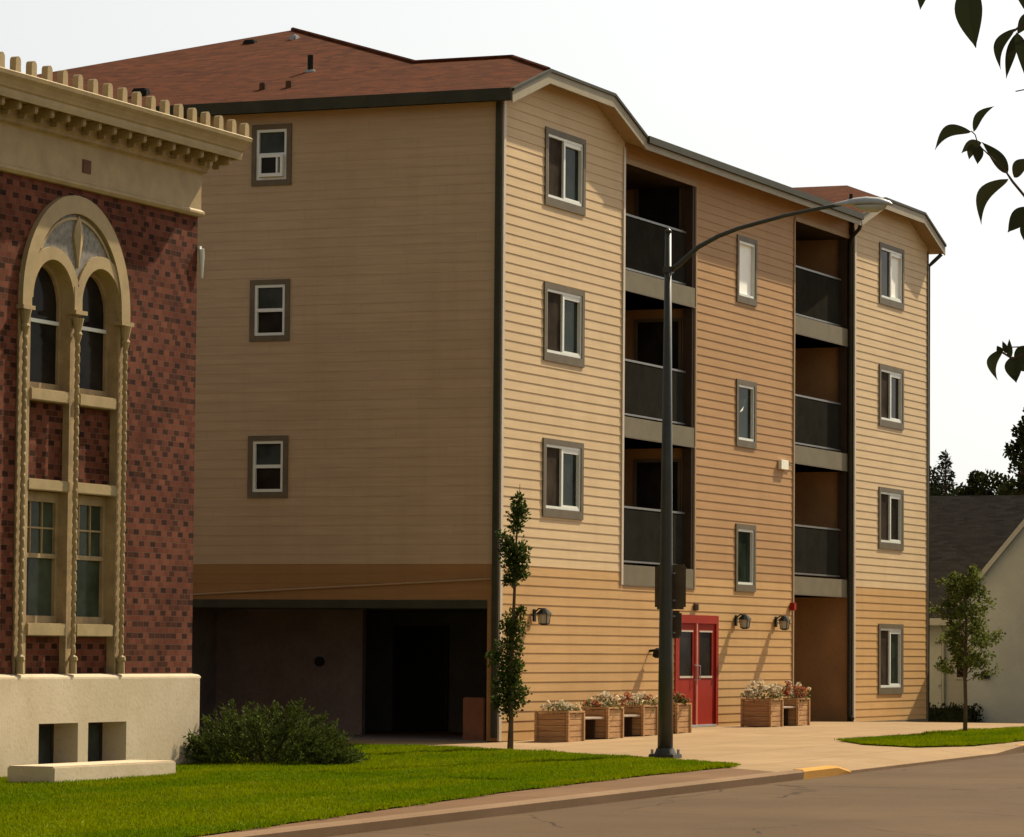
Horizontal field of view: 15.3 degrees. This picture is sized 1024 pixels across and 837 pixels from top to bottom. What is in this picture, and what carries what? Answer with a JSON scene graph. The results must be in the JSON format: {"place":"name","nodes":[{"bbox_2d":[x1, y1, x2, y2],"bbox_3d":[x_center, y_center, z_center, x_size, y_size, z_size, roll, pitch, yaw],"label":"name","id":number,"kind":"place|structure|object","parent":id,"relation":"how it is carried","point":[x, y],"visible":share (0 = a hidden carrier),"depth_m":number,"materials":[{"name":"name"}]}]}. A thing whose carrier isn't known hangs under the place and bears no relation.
{"place":"outdoors","nodes":[
{"label":"outdoors","id":0,"kind":"place"},
{"bbox_2d":[0,743,740,836],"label":"lawn","id":1,"kind":"structure","parent":0,"point":[226,803],"depth_m":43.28,"materials":[{"name":"plant"}]},
{"bbox_2d":[7,760,175,782],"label":"wall","id":2,"kind":"structure","parent":1,"relation":"on","point":[55,772],"depth_m":48.84,"materials":[{"name":"beige paint"}]},
{"bbox_2d":[0,52,252,776],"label":"brick building","id":3,"kind":"structure","parent":1,"relation":"on","point":[101,211],"depth_m":52.27,"materials":[{"name":"red brick"}]},
{"bbox_2d":[26,491,58,622],"bbox_3d":[-6.355,1.846,50.903,0.080,1.760,1.110,-1,-4,23],"label":"sash window","id":4,"kind":"structure","parent":3,"relation":"in","point":[43,507],"depth_m":51.08,"materials":[{"name":"glass"}]},
{"bbox_2d":[38,723,53,763],"bbox_3d":[-6.397,4.372,50.996,0.030,0.610,1.060,-1,-4,23],"label":"basement window","id":5,"kind":"structure","parent":3,"relation":"in","point":[45,747],"depth_m":51.33,"materials":[{"name":"black glass"}]},
{"bbox_2d":[30,262,61,390],"bbox_3d":[-6.329,-1.250,51.093,0.060,1.745,1.110,-1,-4,23],"label":"arched window","id":6,"kind":"structure","parent":3,"relation":"in","point":[46,320],"depth_m":51.29,"materials":[{"name":"glass"}]},
{"bbox_2d":[75,495,105,623],"bbox_3d":[-5.847,1.925,52.119,0.080,1.760,1.110,-1,-4,23],"label":"sash window","id":7,"kind":"structure","parent":3,"relation":"in","point":[91,520],"depth_m":52.31,"materials":[{"name":"glass"}]},
{"bbox_2d":[78,272,108,396],"bbox_3d":[-5.821,-1.171,52.309,0.060,1.745,1.110,-1,-4,23],"label":"arched window","id":8,"kind":"structure","parent":3,"relation":"in","point":[93,364],"depth_m":52.53,"materials":[{"name":"glass"}]},
{"bbox_2d":[88,722,102,761],"bbox_3d":[-5.878,4.452,52.240,0.030,0.610,1.080,-1,-4,23],"label":"basement window","id":9,"kind":"structure","parent":3,"relation":"in","point":[95,729],"depth_m":52.57,"materials":[{"name":"black glass"}]},
{"bbox_2d":[180,698,369,765],"bbox_3d":[-3.639,4.482,54.698,3.227,1.009,2.147,0,-4,5],"label":"juniper shrub","id":10,"kind":"object","parent":1,"relation":"on","point":[245,741],"visible":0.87,"depth_m":54.32,"materials":[{"name":"green plant"}]},
{"bbox_2d":[484,487,532,748],"bbox_3d":[-0.043,3.164,60.938,0.769,4.251,0.577,1,-4,-7],"label":"columnar tree","id":11,"kind":"object","parent":1,"relation":"on","point":[508,675],"visible":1,"depth_m":60.91,"materials":[{"name":"green plant"}]},
{"bbox_2d":[190,767,772,836],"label":"sidewalk","id":12,"kind":"structure","parent":0,"point":[611,784],"depth_m":46.55,"materials":[{"name":"brown concrete"}]},
{"bbox_2d":[0,0,1023,494],"label":"sky","id":13,"kind":"structure","parent":0,"point":[858,94],"materials":[{"name":"white"}]},
{"bbox_2d":[330,753,1023,836],"bbox_3d":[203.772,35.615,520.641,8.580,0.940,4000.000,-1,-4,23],"label":"road","id":14,"kind":"structure","parent":0,"point":[980,797],"depth_m":44.45,"materials":[{"name":"grey asphalt"}]},
{"bbox_2d":[200,770,803,836],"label":"kerb","id":15,"kind":"structure","parent":14,"relation":"on","point":[352,826],"depth_m":43.65,"materials":[{"name":"concrete"}]},
{"bbox_2d":[793,765,837,778],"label":"painted kerb","id":16,"kind":"structure","parent":14,"relation":"on","point":[817,772],"depth_m":54.19,"materials":[{"name":"yellow paint"}]},
{"bbox_2d":[837,766,851,774],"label":"painted kerb","id":17,"kind":"structure","parent":14,"relation":"on","point":[842,771],"depth_m":55.13,"materials":[{"name":"yellow paint"}]},
{"bbox_2d":[346,721,1023,769],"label":"plaza","id":18,"kind":"structure","parent":0,"point":[762,747],"depth_m":64.64,"materials":[{"name":"concrete"}]},
{"bbox_2d":[37,27,946,741],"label":"apartment building","id":19,"kind":"structure","parent":18,"relation":"on","point":[429,315],"depth_m":68.97,"materials":[{"name":"beige wood"}]},
{"bbox_2d":[247,435,287,497],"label":"window","id":20,"kind":"structure","parent":19,"relation":"in","point":[267,476],"depth_m":66.97,"materials":[{"name":"black glass"}]},
{"bbox_2d":[249,279,289,341],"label":"window","id":21,"kind":"structure","parent":19,"relation":"in","point":[269,317],"depth_m":67.15,"materials":[{"name":"white plastic"}]},
{"bbox_2d":[251,123,291,185],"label":"window","id":22,"kind":"structure","parent":19,"relation":"in","point":[271,158],"depth_m":67.27,"materials":[{"name":"white plastic"}]},
{"bbox_2d":[392,625,448,731],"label":"garage door","id":23,"kind":"structure","parent":19,"relation":"in","point":[420,674],"depth_m":71.00,"materials":[{"name":"black metal"}]},
{"bbox_2d":[542,438,583,519],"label":"window","id":24,"kind":"structure","parent":19,"relation":"in","point":[562,461],"depth_m":67.90,"materials":[{"name":"grey glass"}]},
{"bbox_2d":[543,282,584,367],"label":"window","id":25,"kind":"structure","parent":19,"relation":"in","point":[564,307],"depth_m":68.05,"materials":[{"name":"white plastic"}]},
{"bbox_2d":[544,126,585,215],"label":"window","id":26,"kind":"structure","parent":19,"relation":"in","point":[565,154],"depth_m":68.21,"materials":[{"name":"white plastic"}]},
{"bbox_2d":[633,459,680,566],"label":"balcony door","id":27,"kind":"structure","parent":19,"relation":"in","point":[647,472],"depth_m":74.88,"materials":[{"name":"black glass"}]},
{"bbox_2d":[634,318,681,425],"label":"balcony door","id":28,"kind":"structure","parent":19,"relation":"in","point":[648,344],"depth_m":75.04,"materials":[{"name":"black glass"}]},
{"bbox_2d":[635,187,682,282],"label":"balcony door","id":29,"kind":"structure","parent":19,"relation":"in","point":[664,206],"depth_m":75.15,"materials":[{"name":"black glass"}]},
{"bbox_2d":[674,615,718,726],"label":"entrance door","id":30,"kind":"structure","parent":19,"relation":"in","point":[696,656],"depth_m":74.70,"materials":[{"name":"red paint"}]},
{"bbox_2d":[735,523,755,591],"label":"window","id":31,"kind":"structure","parent":19,"relation":"in","point":[745,535],"depth_m":77.43,"materials":[{"name":"white plastic"}]},
{"bbox_2d":[735,379,756,448],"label":"window","id":32,"kind":"structure","parent":19,"relation":"in","point":[746,391],"depth_m":77.63,"materials":[{"name":"grey glass"}]},
{"bbox_2d":[736,234,757,306],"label":"window","id":33,"kind":"structure","parent":19,"relation":"in","point":[746,265],"depth_m":77.79,"materials":[{"name":"white glass"}]},
{"bbox_2d":[878,364,903,429],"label":"window","id":34,"kind":"structure","parent":19,"relation":"in","point":[891,379],"depth_m":86.38,"materials":[{"name":"white plastic"}]},
{"bbox_2d":[878,487,903,550],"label":"window","id":35,"kind":"structure","parent":19,"relation":"in","point":[890,500],"depth_m":86.23,"materials":[{"name":"black glass"}]},
{"bbox_2d":[878,624,903,693],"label":"window","id":36,"kind":"structure","parent":19,"relation":"in","point":[890,636],"depth_m":86.06,"materials":[{"name":"white plastic"}]},
{"bbox_2d":[879,242,903,309],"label":"window","id":37,"kind":"structure","parent":19,"relation":"in","point":[891,258],"depth_m":86.54,"materials":[{"name":"white plastic"}]},
{"bbox_2d":[534,710,584,741],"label":"planter","id":38,"kind":"object","parent":18,"relation":"on","point":[552,726],"visible":0.94,"depth_m":65.40,"materials":[{"name":"brown wood"}]},
{"bbox_2d":[540,699,581,715],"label":"flower clump","id":39,"kind":"object","parent":38,"relation":"in","point":[568,706],"visible":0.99,"depth_m":65.70,"materials":[{"name":"white plant"}]},
{"bbox_2d":[585,717,603,738],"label":"bench","id":40,"kind":"object","parent":18,"relation":"on","point":[589,727],"visible":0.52,"depth_m":66.86,"materials":[{"name":"brown paint"}]},
{"bbox_2d":[578,706,623,738],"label":"planter","id":41,"kind":"object","parent":18,"relation":"on","point":[610,725],"visible":0.71,"depth_m":67.10,"materials":[{"name":"brown wood"}]},
{"bbox_2d":[580,691,621,709],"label":"flower clump","id":42,"kind":"object","parent":41,"relation":"on","point":[605,695],"visible":0.98,"depth_m":67.34,"materials":[{"name":"white plant"}]},
{"bbox_2d":[624,714,640,735],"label":"bench","id":43,"kind":"object","parent":18,"relation":"on","point":[627,724],"visible":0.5,"depth_m":68.54,"materials":[{"name":"brown paint"}]},
{"bbox_2d":[612,704,657,735],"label":"planter","id":44,"kind":"object","parent":18,"relation":"on","point":[645,723],"visible":0.65,"depth_m":68.71,"materials":[{"name":"brown wood"}]},
{"bbox_2d":[612,691,657,711],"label":"flower clump","id":45,"kind":"object","parent":44,"relation":"in","point":[637,697],"visible":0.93,"depth_m":68.95,"materials":[{"name":"white plant"}]},
{"bbox_2d":[646,703,691,733],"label":"planter","id":46,"kind":"object","parent":18,"relation":"on","point":[682,719],"visible":0.49,"depth_m":70.49,"materials":[{"name":"brown wood"}]},
{"bbox_2d":[650,691,690,705],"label":"flower clump","id":47,"kind":"object","parent":46,"relation":"on","point":[681,696],"visible":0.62,"depth_m":70.59,"materials":[{"name":"pink plant"}]},
{"bbox_2d":[741,698,783,726],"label":"planter","id":48,"kind":"object","parent":18,"relation":"on","point":[768,712],"visible":1,"depth_m":75.28,"materials":[{"name":"brown wood"}]},
{"bbox_2d":[740,678,782,703],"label":"flower clump","id":49,"kind":"object","parent":48,"relation":"in","point":[771,688],"visible":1,"depth_m":75.42,"materials":[{"name":"white plant"}]},
{"bbox_2d":[648,194,892,757],"bbox_3d":[3.927,0.893,57.734,3.780,8.530,0.400,-1,-4,23],"label":"street lamp","id":50,"kind":"object","parent":18,"relation":"on","point":[665,748],"visible":0.99,"depth_m":58.22,"materials":[{"name":"metal"}]},
{"bbox_2d":[655,564,685,608],"bbox_3d":[2.418,2.574,58.393,0.505,0.690,0.033,-1,-4,23],"label":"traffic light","id":51,"kind":"object","parent":50,"relation":"attached to","point":[679,586],"visible":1,"depth_m":58.36,"materials":[{"name":"grey metal"}]},
{"bbox_2d":[673,611,681,637],"bbox_3d":[2.447,3.148,58.354,0.300,0.420,0.033,-1,-4,23],"label":"pedestrian signal","id":52,"kind":"object","parent":50,"relation":"attached to","point":[677,624],"visible":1,"depth_m":58.33,"materials":[{"name":"grey metal"}]},
{"bbox_2d":[783,706,795,725],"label":"bench","id":53,"kind":"object","parent":18,"relation":"on","point":[785,718],"visible":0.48,"depth_m":76.66,"materials":[{"name":"brown paint"}]},
{"bbox_2d":[776,698,809,725],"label":"planter","id":54,"kind":"object","parent":18,"relation":"on","point":[799,714],"visible":0.56,"depth_m":76.80,"materials":[{"name":"brown wood"}]},
{"bbox_2d":[767,680,810,701],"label":"flower clump","id":55,"kind":"object","parent":54,"relation":"on","point":[794,692],"visible":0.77,"depth_m":76.98,"materials":[{"name":"pink plant"}]},
{"bbox_2d":[929,702,987,722],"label":"hedge","id":56,"kind":"object","parent":18,"relation":"on","point":[952,713],"visible":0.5,"depth_m":91.25,"materials":[{"name":"green plant"}]},
{"bbox_2d":[761,765,828,771],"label":"curb ramp","id":57,"kind":"structure","parent":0,"point":[788,768],"depth_m":54.34,"materials":[{"name":"concrete"}]},
{"bbox_2d":[812,745,1023,773],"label":"driveway apron","id":58,"kind":"object","parent":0,"point":[896,761],"visible":1,"depth_m":59.84,"materials":[{"name":"concrete"}]},
{"bbox_2d":[834,726,1023,746],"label":"grass","id":59,"kind":"structure","parent":0,"point":[975,736],"depth_m":66.73,"materials":[{"name":"green plant"}]},
{"bbox_2d":[929,563,1006,730],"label":"young tree","id":60,"kind":"object","parent":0,"point":[969,587],"visible":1,"depth_m":70.97,"materials":[{"name":"green plant"}]},
{"bbox_2d":[918,0,1023,382],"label":"overhanging tree","id":61,"kind":"object","parent":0,"point":[968,14],"visible":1,"depth_m":6.30,"materials":[{"name":"green plant"}]},
{"bbox_2d":[994,741,1023,744],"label":"plaza","id":62,"kind":"structure","parent":0,"point":[1016,743],"depth_m":65.53,"materials":[{"name":"concrete"}]},
{"bbox_3d":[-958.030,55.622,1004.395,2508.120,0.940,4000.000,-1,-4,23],"label":"ground","id":63,"kind":"structure","parent":0,"visible":0},
{"bbox_2d":[930,465,942,495],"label":"conifer","id":64,"kind":"object","parent":63,"relation":"on","point":[933,478],"visible":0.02,"depth_m":122.89,"materials":[{"name":"green plant"}]},
{"bbox_2d":[930,450,957,495],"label":"conifer","id":65,"kind":"object","parent":63,"relation":"on","point":[947,485],"visible":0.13,"depth_m":119.13,"materials":[{"name":"green plant"}]},
{"bbox_2d":[930,495,1023,722],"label":"grey house","id":66,"kind":"structure","parent":63,"relation":"on","point":[985,533],"depth_m":93.09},
{"bbox_2d":[930,646,941,707],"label":"door","id":67,"kind":"structure","parent":66,"relation":"in","point":[935,651],"depth_m":93.23,"materials":[{"name":"grey paint"}]},
{"bbox_2d":[955,634,966,678],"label":"window","id":68,"kind":"structure","parent":66,"relation":"in","point":[960,673],"depth_m":93.05,"materials":[{"name":"black glass"}]},
{"bbox_2d":[947,468,1017,495],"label":"broadleaf tree","id":69,"kind":"object","parent":63,"relation":"on","point":[977,481],"visible":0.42,"depth_m":123.66,"materials":[{"name":"green plant"}]},
{"bbox_2d":[995,407,1023,494],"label":"broadleaf tree","id":70,"kind":"object","parent":63,"relation":"on","point":[1016,455],"visible":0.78,"depth_m":118.18,"materials":[{"name":"green plant"}]}
]}

